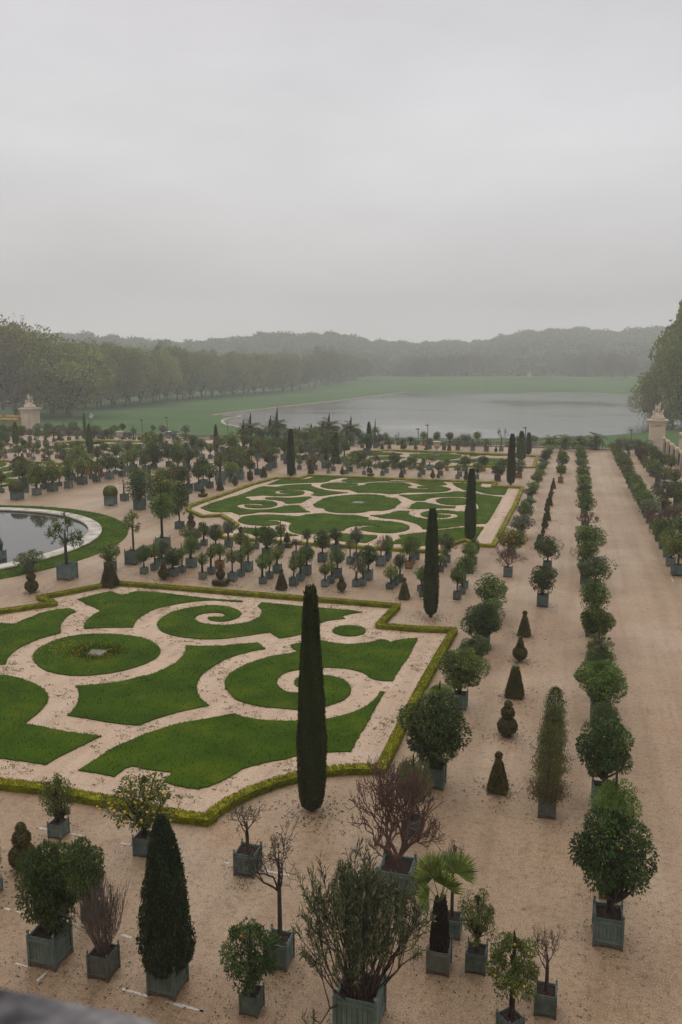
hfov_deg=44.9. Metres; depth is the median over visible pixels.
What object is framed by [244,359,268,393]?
park tree
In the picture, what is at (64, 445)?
potted myrtle tree
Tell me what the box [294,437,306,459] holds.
potted myrtle tree
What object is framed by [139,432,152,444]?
potted myrtle tree
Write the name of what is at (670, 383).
park tree
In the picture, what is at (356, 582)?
potted bare shrub
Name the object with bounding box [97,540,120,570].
potted lemon tree
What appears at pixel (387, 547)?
potted bay tree
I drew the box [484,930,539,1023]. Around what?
potted lemon tree
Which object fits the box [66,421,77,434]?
potted olive tree
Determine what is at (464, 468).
potted bay tree
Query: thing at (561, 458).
potted bay tree
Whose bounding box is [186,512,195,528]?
clipped yew balls
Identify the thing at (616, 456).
potted bay tree
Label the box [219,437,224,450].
potted bay tree
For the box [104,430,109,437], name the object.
potted bay tree
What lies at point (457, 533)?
lawn
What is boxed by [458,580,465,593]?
potted myrtle tree
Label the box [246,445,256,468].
potted lemon tree
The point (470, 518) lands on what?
cypress column
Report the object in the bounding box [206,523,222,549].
potted orange tree
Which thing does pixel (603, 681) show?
potted bay tree
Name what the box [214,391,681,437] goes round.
lake water
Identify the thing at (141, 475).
potted bay tree
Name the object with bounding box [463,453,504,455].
lawn
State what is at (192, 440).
potted bay tree
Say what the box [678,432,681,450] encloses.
vase pier
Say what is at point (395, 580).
potted myrtle tree
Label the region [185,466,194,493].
potted bare shrub
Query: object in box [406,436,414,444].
potted bay tree
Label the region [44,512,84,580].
potted pruned tree
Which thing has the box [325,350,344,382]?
park tree
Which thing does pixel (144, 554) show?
potted bay tree
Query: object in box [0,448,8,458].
potted myrtle tree
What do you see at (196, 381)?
park tree
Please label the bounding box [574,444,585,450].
potted bay tree
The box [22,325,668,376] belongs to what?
hill woods
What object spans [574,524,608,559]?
potted bay tree
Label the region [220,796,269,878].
potted bare shrub
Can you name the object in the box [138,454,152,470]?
potted myrtle tree
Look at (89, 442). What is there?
cypress column
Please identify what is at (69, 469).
potted bay tree
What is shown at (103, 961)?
potted bare shrub
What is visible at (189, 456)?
potted bay tree
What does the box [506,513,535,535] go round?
potted olive tree
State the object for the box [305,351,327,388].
park tree
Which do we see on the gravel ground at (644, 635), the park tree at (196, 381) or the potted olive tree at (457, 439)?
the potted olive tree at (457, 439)
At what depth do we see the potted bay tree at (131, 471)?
95.15 m
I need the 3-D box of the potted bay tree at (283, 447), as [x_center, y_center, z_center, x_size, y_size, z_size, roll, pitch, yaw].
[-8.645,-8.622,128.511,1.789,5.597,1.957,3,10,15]
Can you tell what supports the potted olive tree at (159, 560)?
on the gravel ground at (644, 635)
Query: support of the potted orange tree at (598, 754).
on the gravel ground at (644, 635)
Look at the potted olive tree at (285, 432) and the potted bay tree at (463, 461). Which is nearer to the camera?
the potted bay tree at (463, 461)
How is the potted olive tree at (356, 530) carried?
on the gravel ground at (644, 635)
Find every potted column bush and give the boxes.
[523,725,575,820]
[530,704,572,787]
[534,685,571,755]
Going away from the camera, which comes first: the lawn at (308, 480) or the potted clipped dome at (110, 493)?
the potted clipped dome at (110, 493)
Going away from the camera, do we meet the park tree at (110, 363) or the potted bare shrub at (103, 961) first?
the potted bare shrub at (103, 961)
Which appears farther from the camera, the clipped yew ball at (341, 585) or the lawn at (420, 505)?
the lawn at (420, 505)
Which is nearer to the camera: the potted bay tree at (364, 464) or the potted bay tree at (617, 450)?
the potted bay tree at (364, 464)
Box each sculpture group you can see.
[24,394,35,407]
[651,402,664,419]
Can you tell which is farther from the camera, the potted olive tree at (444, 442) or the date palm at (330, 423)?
the date palm at (330, 423)
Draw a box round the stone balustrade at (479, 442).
[8,430,634,449]
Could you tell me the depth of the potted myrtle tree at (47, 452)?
132.94 m
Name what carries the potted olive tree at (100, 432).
on the gravel ground at (644, 635)
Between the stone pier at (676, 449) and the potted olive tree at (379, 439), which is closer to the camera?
the stone pier at (676, 449)
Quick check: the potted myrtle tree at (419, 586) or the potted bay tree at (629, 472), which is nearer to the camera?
the potted myrtle tree at (419, 586)
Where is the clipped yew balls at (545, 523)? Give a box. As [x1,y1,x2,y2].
[541,515,548,527]
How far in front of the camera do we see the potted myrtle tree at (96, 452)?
117.98 m
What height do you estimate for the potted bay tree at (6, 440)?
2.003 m
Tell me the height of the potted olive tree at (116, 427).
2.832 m
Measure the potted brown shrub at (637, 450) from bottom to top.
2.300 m
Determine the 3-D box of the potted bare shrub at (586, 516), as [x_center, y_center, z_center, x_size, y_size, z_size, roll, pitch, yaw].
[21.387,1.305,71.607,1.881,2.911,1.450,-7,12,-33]
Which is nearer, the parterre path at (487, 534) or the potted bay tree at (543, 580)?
the potted bay tree at (543, 580)
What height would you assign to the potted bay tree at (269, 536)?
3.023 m
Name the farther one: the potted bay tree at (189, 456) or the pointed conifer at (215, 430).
the pointed conifer at (215, 430)
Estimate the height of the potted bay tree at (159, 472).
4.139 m
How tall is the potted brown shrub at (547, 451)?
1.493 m
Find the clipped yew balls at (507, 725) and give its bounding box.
[497,700,518,736]
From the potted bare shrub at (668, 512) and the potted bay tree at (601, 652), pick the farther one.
the potted bare shrub at (668, 512)
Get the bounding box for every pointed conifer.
[11,422,19,443]
[83,412,86,439]
[158,433,162,447]
[213,424,218,451]
[331,432,340,458]
[365,421,371,447]
[516,430,526,459]
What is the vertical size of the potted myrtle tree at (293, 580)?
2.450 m
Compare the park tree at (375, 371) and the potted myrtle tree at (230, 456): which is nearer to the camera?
the potted myrtle tree at (230, 456)
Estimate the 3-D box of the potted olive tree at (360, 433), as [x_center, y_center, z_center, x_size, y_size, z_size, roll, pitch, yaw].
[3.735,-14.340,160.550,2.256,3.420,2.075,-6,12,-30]
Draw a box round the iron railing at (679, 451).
[677,450,680,466]
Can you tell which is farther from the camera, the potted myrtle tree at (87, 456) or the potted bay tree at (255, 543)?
the potted myrtle tree at (87, 456)
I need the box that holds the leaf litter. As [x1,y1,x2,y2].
[0,479,681,1023]
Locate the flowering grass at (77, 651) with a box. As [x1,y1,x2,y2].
[35,638,132,661]
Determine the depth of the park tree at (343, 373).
796.21 m
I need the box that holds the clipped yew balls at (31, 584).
[24,568,38,592]
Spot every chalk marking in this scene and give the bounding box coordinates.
[122,988,147,996]
[166,1001,203,1011]
[264,870,288,875]
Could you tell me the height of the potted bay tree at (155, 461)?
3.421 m
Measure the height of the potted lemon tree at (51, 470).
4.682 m
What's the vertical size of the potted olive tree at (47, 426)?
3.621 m
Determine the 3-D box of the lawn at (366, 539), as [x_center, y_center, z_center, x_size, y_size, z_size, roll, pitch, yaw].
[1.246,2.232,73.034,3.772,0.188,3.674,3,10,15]
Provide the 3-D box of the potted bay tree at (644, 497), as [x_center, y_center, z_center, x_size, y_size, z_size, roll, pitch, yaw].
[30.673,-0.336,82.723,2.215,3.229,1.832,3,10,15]
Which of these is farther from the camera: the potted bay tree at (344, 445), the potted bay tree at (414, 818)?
the potted bay tree at (344, 445)
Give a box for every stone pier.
[662,437,665,453]
[665,440,669,456]
[670,443,674,455]
[674,447,679,466]
[679,451,681,471]
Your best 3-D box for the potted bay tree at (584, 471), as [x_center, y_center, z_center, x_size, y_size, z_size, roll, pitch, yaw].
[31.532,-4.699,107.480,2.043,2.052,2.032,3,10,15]
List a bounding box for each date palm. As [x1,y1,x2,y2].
[48,426,58,441]
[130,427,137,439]
[235,419,249,445]
[239,412,264,445]
[260,414,279,436]
[267,408,288,436]
[293,426,304,441]
[300,423,319,438]
[313,422,331,436]
[317,414,340,432]
[339,423,355,440]
[341,418,361,442]
[371,419,380,447]
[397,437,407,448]
[481,438,490,450]
[539,435,561,448]
[557,434,574,448]
[569,435,590,449]
[585,432,607,449]
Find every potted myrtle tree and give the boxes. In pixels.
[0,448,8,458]
[0,538,6,559]
[0,841,3,890]
[13,459,30,486]
[13,549,45,571]
[20,457,32,483]
[37,773,76,839]
[44,446,51,459]
[59,442,67,451]
[77,450,93,474]
[89,463,101,482]
[90,446,103,471]
[96,458,103,476]
[107,426,115,438]
[115,454,127,476]
[120,449,134,471]
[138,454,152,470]
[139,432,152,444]
[148,538,160,570]
[177,543,186,572]
[179,523,197,552]
[180,433,188,440]
[196,553,208,579]
[203,462,218,488]
[205,443,214,458]
[205,544,216,574]
[212,435,221,454]
[222,431,238,450]
[224,545,239,581]
[225,453,238,476]
[232,455,246,478]
[233,529,249,555]
[236,546,245,576]
[252,435,261,457]
[255,552,269,584]
[264,435,281,461]
[264,550,276,579]
[275,519,286,549]
[278,438,286,459]
[287,555,299,585]
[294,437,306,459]
[294,554,306,580]
[296,550,304,579]
[308,453,319,469]
[311,426,319,435]
[318,436,331,461]
[323,459,331,472]
[327,558,336,583]
[342,454,358,471]
[342,459,350,473]
[358,560,367,585]
[378,463,386,475]
[383,565,398,588]
[384,438,395,448]
[392,566,398,585]
[406,456,414,468]
[413,456,418,467]
[413,566,423,590]
[414,464,423,476]
[416,565,424,596]
[425,437,434,448]
[438,532,458,562]
[439,461,445,475]
[441,549,448,566]
[453,464,461,478]
[457,888,499,976]
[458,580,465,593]
[467,551,474,573]
[523,488,538,499]
[538,458,549,468]
[576,463,590,473]
[584,630,614,672]
[622,464,634,474]
[632,490,642,505]
[639,455,649,467]
[640,440,655,451]
[649,514,668,541]
[654,491,671,515]
[657,467,670,484]
[662,537,675,565]
[666,503,681,519]
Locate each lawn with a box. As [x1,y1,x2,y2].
[0,466,10,471]
[0,504,128,578]
[0,608,76,664]
[0,674,101,765]
[2,477,19,482]
[4,472,16,476]
[32,633,161,675]
[67,642,265,724]
[78,691,384,789]
[79,590,242,628]
[107,443,142,447]
[157,602,361,639]
[201,483,347,514]
[223,637,417,709]
[237,526,298,536]
[238,513,409,534]
[265,496,310,503]
[268,477,340,484]
[313,494,401,512]
[320,482,450,493]
[332,624,366,636]
[338,533,377,542]
[341,477,446,485]
[362,451,402,455]
[369,456,405,459]
[370,491,501,528]
[377,462,422,464]
[393,526,483,545]
[394,451,433,452]
[407,501,455,508]
[409,453,460,459]
[436,497,465,504]
[451,459,475,462]
[453,482,507,494]
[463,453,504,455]
[470,458,503,461]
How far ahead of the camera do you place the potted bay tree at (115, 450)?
132.63 m
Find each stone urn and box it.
[116,431,122,443]
[433,441,440,455]
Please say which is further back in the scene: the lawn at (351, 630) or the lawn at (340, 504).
the lawn at (340, 504)
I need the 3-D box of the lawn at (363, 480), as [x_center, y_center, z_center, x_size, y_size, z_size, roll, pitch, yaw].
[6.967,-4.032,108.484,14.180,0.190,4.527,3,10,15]
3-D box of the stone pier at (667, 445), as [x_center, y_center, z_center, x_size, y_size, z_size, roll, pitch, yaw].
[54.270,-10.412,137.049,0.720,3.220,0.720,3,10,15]
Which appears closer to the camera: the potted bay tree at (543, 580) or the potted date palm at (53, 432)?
the potted bay tree at (543, 580)
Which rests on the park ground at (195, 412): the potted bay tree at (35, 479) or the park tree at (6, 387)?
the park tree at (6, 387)
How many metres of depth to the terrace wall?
0.76 m
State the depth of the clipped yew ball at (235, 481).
104.82 m
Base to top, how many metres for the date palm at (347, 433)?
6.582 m
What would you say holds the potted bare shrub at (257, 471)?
on the gravel ground at (644, 635)
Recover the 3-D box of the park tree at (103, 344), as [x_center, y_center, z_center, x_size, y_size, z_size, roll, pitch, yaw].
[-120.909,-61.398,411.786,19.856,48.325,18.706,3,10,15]
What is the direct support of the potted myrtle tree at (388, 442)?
on the gravel ground at (644, 635)
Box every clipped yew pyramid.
[260,466,266,476]
[307,464,314,473]
[336,455,341,463]
[398,469,403,477]
[495,472,500,480]
[504,664,524,698]
[534,534,541,548]
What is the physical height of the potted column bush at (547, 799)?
3.257 m
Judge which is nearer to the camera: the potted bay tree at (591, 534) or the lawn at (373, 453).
the potted bay tree at (591, 534)
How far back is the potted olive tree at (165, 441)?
140.38 m
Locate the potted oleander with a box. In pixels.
[289,835,436,1023]
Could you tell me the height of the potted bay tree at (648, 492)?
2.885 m
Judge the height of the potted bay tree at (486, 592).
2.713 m
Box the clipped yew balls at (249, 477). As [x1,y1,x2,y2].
[247,470,252,480]
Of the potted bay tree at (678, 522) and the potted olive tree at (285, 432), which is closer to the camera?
the potted bay tree at (678, 522)
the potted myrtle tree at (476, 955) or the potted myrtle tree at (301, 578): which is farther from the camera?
the potted myrtle tree at (301, 578)
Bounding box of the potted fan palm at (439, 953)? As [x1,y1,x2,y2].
[410,850,477,977]
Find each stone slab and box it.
[88,649,106,656]
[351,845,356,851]
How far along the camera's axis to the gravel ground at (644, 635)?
27.66 m
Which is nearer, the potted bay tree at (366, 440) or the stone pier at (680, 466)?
the stone pier at (680, 466)
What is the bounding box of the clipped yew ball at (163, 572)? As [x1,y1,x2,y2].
[158,560,168,579]
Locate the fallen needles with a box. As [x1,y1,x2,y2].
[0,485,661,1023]
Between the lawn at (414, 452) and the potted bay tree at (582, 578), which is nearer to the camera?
the potted bay tree at (582, 578)
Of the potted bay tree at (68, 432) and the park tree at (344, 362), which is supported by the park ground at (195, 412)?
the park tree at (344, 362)
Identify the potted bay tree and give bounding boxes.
[0,425,8,432]
[0,432,4,440]
[0,471,6,492]
[3,436,10,444]
[8,456,27,479]
[13,835,105,972]
[18,425,25,435]
[21,439,27,452]
[24,441,31,457]
[26,462,44,495]
[32,428,42,442]
[33,441,41,453]
[40,476,46,488]
[42,428,50,441]
[42,441,49,453]
[51,442,62,458]
[60,463,74,488]
[65,428,72,439]
[68,455,79,481]
[73,440,82,449]
[87,459,97,478]
[98,441,107,455]
[98,452,117,479]
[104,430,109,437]
[110,445,121,457]
[119,423,125,430]
[126,467,143,496]
[130,471,146,499]
[134,545,151,574]
[141,440,163,468]
[144,448,164,468]
[145,435,159,442]
[147,485,176,547]
[151,467,166,487]
[154,478,182,499]
[161,443,176,465]
[162,546,183,576]
[174,465,188,499]
[179,444,191,465]
[182,535,198,567]
[183,450,194,467]
[187,435,199,457]
[190,464,204,490]
[192,528,202,549]
[195,438,207,458]
[195,457,209,485]
[198,522,208,545]
[212,542,227,567]
[213,452,226,479]
[217,448,231,470]
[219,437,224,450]
[221,461,240,481]
[225,437,239,448]
[239,434,248,448]
[239,538,254,571]
[241,435,250,449]
[246,459,254,475]
[250,435,258,450]
[251,526,259,548]
[255,429,264,437]
[256,525,277,554]
[260,451,274,470]
[267,443,278,463]
[280,443,287,463]
[296,459,302,469]
[297,544,315,575]
[300,440,310,459]
[301,431,310,440]
[301,529,311,547]
[305,459,312,468]
[312,435,320,451]
[312,529,331,561]
[316,444,333,467]
[318,563,331,586]
[323,433,332,455]
[326,548,346,577]
[329,527,342,549]
[330,456,336,470]
[333,432,345,453]
[339,440,351,461]
[349,450,367,467]
[357,545,378,580]
[360,434,374,453]
[360,459,367,473]
[366,459,373,471]
[381,541,391,561]
[382,460,390,472]
[388,452,400,468]
[393,553,407,582]
[395,690,472,790]
[395,754,432,837]
[396,462,406,473]
[400,535,419,568]
[402,460,408,473]
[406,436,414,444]
[408,540,416,563]
[413,537,421,559]
[420,431,427,445]
[423,680,455,703]
[433,431,440,439]
[438,554,447,571]
[442,458,451,470]
[445,432,453,444]
[449,565,466,599]
[455,555,476,588]
[457,455,472,469]
[459,603,504,643]
[459,634,491,666]
[460,457,468,470]
[460,541,478,556]
[470,461,483,479]
[470,539,479,564]
[473,431,481,444]
[473,572,508,605]
[477,455,488,470]
[491,463,505,479]
[496,458,506,467]
[515,501,535,519]
[520,497,536,510]
[526,481,540,492]
[527,564,557,607]
[530,474,542,482]
[535,461,547,470]
[539,453,551,461]
[544,444,554,450]
[556,451,569,468]
[556,464,567,482]
[573,659,628,719]
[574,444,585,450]
[574,492,596,525]
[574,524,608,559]
[575,450,586,454]
[575,453,587,458]
[575,457,589,465]
[575,474,591,488]
[575,483,593,495]
[576,469,589,479]
[577,489,593,514]
[577,556,589,583]
[579,578,611,636]
[579,604,616,656]
[585,636,616,700]
[588,747,642,898]
[590,702,621,739]
[610,445,622,456]
[612,448,625,453]
[613,452,627,468]
[615,453,631,472]
[618,457,633,475]
[623,471,635,487]
[626,473,641,491]
[627,473,643,495]
[631,480,643,489]
[635,489,654,512]
[637,493,658,517]
[646,445,661,458]
[653,451,667,464]
[658,528,676,556]
[664,453,676,471]
[666,480,681,502]
[668,468,681,481]
[671,488,681,506]
[672,514,681,531]
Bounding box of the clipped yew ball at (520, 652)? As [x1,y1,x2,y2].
[512,636,527,661]
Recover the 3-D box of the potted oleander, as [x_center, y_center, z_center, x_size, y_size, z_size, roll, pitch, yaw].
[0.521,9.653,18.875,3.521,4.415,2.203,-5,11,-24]
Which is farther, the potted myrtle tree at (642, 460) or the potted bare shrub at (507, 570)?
the potted myrtle tree at (642, 460)
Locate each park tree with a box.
[0,312,24,409]
[0,314,56,414]
[0,326,50,407]
[1,324,55,362]
[9,332,113,416]
[15,339,82,413]
[65,336,97,407]
[77,347,105,409]
[84,344,119,408]
[89,340,112,406]
[91,338,124,404]
[96,343,133,407]
[106,341,150,406]
[129,350,159,404]
[132,343,148,402]
[143,349,170,403]
[149,340,178,399]
[150,350,182,401]
[163,342,190,400]
[181,350,212,399]
[189,350,217,397]
[204,349,226,397]
[216,355,236,396]
[222,347,245,394]
[225,355,247,395]
[234,348,255,394]
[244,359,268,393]
[250,352,260,387]
[255,353,272,388]
[256,354,274,393]
[266,355,285,392]
[275,353,296,391]
[277,350,289,390]
[284,352,304,390]
[296,357,313,390]
[302,349,317,387]
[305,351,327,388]
[313,346,328,384]
[317,345,340,385]
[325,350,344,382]
[330,350,349,383]
[341,349,353,379]
[344,354,361,380]
[356,357,373,376]
[360,354,374,373]
[365,353,381,375]
[398,354,420,376]
[626,365,678,422]
[648,299,681,424]
[650,324,681,421]
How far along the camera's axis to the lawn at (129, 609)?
52.57 m
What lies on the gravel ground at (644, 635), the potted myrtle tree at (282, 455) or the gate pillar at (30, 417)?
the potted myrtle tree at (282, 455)
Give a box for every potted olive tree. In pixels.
[25,428,32,438]
[29,443,35,459]
[32,423,41,429]
[42,423,51,428]
[55,450,70,460]
[58,423,65,430]
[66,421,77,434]
[90,426,97,438]
[96,429,103,438]
[110,425,118,435]
[122,441,133,449]
[137,444,145,464]
[154,539,169,562]
[155,539,164,565]
[159,425,168,435]
[159,439,168,449]
[169,430,178,439]
[181,424,189,433]
[191,442,202,465]
[220,519,236,547]
[264,429,275,447]
[282,427,290,437]
[297,546,314,566]
[305,440,317,463]
[349,432,355,445]
[349,523,363,558]
[355,430,365,443]
[376,434,383,445]
[383,432,389,443]
[412,439,420,448]
[434,462,444,477]
[440,440,447,449]
[451,436,463,449]
[459,433,467,445]
[468,440,476,450]
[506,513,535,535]
[515,458,526,477]
[531,435,538,445]
[614,437,625,446]
[622,438,635,454]
[630,438,643,452]
[638,499,661,522]
[650,480,680,506]
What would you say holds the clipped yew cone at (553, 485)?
on the gravel ground at (644, 635)
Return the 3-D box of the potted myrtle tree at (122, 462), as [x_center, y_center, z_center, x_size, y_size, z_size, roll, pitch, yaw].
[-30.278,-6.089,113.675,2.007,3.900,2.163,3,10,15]
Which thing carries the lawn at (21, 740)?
on the parterre path at (406, 682)
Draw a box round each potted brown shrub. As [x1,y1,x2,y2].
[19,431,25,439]
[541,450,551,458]
[634,447,643,459]
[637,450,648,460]
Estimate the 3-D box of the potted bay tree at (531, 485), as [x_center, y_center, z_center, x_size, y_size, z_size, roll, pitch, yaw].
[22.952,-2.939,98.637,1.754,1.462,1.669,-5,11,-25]
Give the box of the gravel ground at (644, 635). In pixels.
[0,433,681,1023]
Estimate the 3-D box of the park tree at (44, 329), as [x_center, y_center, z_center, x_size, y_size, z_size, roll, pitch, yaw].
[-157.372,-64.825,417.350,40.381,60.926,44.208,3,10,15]
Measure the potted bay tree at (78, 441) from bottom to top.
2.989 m
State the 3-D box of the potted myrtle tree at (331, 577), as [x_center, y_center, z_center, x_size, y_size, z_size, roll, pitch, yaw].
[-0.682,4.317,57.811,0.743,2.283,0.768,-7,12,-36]
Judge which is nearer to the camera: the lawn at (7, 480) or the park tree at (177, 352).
the lawn at (7, 480)
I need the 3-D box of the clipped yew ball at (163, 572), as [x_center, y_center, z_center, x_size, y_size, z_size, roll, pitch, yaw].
[-12.642,4.129,58.768,0.869,1.477,0.882,3,10,15]
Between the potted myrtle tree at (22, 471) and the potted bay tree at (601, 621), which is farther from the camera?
the potted myrtle tree at (22, 471)
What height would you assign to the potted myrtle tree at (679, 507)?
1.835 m
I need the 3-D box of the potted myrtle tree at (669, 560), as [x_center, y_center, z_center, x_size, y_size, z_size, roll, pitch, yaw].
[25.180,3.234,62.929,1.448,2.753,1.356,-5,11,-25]
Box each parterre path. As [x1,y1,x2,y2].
[0,586,446,812]
[192,477,518,548]
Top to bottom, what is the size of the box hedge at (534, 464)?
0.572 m
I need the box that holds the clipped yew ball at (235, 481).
[232,475,237,485]
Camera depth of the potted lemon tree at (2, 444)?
139.40 m
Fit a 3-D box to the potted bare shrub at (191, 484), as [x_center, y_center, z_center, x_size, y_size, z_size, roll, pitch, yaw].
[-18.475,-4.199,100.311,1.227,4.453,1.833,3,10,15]
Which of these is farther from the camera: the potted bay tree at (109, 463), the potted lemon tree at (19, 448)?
the potted lemon tree at (19, 448)
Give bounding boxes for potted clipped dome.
[8,480,24,500]
[103,485,117,505]
[243,452,250,464]
[257,438,265,457]
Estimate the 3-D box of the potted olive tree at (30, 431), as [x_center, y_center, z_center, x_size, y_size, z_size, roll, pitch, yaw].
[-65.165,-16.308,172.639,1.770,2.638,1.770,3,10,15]
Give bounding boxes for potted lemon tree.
[0,439,5,455]
[11,444,23,456]
[41,459,65,491]
[61,455,75,480]
[70,443,88,470]
[73,456,90,484]
[96,766,177,856]
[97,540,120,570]
[128,446,139,468]
[148,474,174,517]
[163,462,180,492]
[171,438,184,446]
[229,444,246,472]
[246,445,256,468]
[270,544,283,572]
[285,448,298,474]
[293,427,299,446]
[383,535,393,557]
[438,647,490,710]
[473,597,502,609]
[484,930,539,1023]
[534,468,546,479]
[569,540,600,562]
[631,482,647,504]
[643,457,659,475]
[660,531,681,575]
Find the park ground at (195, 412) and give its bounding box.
[0,376,681,448]
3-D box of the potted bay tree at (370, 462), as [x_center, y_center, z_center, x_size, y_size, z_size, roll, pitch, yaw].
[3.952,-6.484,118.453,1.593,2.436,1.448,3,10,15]
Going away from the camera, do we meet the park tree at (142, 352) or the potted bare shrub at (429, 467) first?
the potted bare shrub at (429, 467)
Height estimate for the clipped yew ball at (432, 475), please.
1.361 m
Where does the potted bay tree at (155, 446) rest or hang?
on the gravel ground at (644, 635)
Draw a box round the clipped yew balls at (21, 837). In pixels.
[7,821,35,869]
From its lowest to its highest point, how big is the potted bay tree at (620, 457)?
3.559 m
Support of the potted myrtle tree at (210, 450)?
on the gravel ground at (644, 635)
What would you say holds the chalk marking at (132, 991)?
on the gravel ground at (644, 635)
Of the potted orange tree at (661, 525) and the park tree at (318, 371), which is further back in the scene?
the park tree at (318, 371)
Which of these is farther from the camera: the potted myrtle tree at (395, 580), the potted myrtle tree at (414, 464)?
the potted myrtle tree at (414, 464)
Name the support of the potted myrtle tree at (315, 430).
on the gravel ground at (644, 635)
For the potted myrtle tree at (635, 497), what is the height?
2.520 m
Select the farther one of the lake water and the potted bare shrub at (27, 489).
the lake water
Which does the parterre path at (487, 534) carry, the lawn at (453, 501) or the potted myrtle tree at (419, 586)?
the lawn at (453, 501)
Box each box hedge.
[0,460,63,464]
[0,580,457,826]
[58,439,164,442]
[186,474,523,552]
[340,449,538,467]
[353,462,506,467]
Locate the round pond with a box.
[0,507,101,570]
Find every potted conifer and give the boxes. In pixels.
[147,463,151,499]
[420,457,426,474]
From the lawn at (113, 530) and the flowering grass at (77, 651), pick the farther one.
the lawn at (113, 530)
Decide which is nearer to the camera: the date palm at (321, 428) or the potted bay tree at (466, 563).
the potted bay tree at (466, 563)
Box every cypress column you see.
[85,424,93,453]
[286,428,294,475]
[296,583,327,811]
[423,507,439,617]
[464,468,476,539]
[506,433,515,484]
[526,432,531,454]
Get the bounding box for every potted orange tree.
[124,476,151,510]
[168,446,187,471]
[169,479,189,528]
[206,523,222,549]
[218,917,281,1018]
[496,527,528,553]
[533,534,562,569]
[567,804,659,951]
[575,716,634,811]
[577,554,618,587]
[648,463,665,482]
[648,519,677,548]
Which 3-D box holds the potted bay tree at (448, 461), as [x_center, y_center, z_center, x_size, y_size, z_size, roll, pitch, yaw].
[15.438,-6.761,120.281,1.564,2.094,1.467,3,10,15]
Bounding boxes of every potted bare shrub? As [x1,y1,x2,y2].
[21,476,28,492]
[58,868,129,982]
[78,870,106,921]
[119,480,129,500]
[185,460,192,490]
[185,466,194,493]
[213,456,224,484]
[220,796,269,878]
[234,820,301,972]
[254,457,260,474]
[271,454,279,468]
[290,537,302,555]
[346,755,445,897]
[350,554,364,586]
[373,455,380,467]
[375,534,385,566]
[425,456,435,469]
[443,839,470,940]
[495,545,527,577]
[497,428,507,450]
[525,925,566,1019]
[576,512,600,539]
[644,509,661,528]
[648,513,662,533]
[652,472,664,485]
[659,506,678,528]
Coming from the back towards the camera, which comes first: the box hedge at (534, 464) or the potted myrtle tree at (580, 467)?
the box hedge at (534, 464)
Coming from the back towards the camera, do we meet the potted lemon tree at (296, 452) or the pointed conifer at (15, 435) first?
the pointed conifer at (15, 435)
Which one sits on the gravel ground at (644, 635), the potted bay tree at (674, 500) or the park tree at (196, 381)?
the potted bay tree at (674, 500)
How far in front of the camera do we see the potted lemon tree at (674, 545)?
59.79 m
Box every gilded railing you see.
[0,418,17,424]
[5,415,21,425]
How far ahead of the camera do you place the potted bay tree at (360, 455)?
123.56 m
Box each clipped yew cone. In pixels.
[100,556,118,587]
[216,478,223,489]
[275,568,287,589]
[397,578,410,599]
[486,750,508,794]
[517,610,530,636]
[546,507,550,519]
[548,493,552,505]
[550,478,555,487]
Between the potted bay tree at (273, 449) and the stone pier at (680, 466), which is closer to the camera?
the stone pier at (680, 466)
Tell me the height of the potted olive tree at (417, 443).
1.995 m
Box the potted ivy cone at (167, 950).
[136,813,196,1001]
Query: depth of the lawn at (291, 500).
94.00 m
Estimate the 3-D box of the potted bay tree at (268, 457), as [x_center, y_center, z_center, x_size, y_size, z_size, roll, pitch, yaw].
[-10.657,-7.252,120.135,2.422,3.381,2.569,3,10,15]
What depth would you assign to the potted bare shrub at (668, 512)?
74.61 m
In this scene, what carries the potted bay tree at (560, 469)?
on the gravel ground at (644, 635)
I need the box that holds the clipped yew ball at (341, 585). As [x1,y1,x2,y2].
[336,574,346,590]
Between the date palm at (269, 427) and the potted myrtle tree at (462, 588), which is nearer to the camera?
the potted myrtle tree at (462, 588)
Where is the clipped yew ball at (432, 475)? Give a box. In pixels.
[430,469,435,478]
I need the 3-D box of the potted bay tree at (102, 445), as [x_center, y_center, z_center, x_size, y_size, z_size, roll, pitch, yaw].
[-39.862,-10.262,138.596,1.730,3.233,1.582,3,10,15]
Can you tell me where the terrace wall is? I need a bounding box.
[0,988,159,1023]
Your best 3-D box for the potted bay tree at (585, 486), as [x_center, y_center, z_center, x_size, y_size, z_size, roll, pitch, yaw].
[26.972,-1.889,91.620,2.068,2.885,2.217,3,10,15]
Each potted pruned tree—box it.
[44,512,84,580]
[121,510,141,565]
[345,540,355,563]
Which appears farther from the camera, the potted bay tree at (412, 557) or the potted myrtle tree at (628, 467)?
the potted myrtle tree at (628, 467)
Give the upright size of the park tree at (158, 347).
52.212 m
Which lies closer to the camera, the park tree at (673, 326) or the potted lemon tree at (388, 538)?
the potted lemon tree at (388, 538)
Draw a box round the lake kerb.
[212,392,404,430]
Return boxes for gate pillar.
[17,408,41,432]
[647,419,668,449]
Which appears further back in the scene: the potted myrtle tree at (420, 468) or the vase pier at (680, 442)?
the vase pier at (680, 442)
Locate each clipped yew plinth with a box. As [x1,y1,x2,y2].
[198,485,207,496]
[211,563,230,585]
[283,532,292,547]
[367,467,373,475]
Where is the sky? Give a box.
[0,0,681,343]
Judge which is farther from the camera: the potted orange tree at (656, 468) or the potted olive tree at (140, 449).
the potted olive tree at (140, 449)
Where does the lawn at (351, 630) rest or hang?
on the parterre path at (406, 682)
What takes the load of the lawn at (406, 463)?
on the gravel ground at (644, 635)

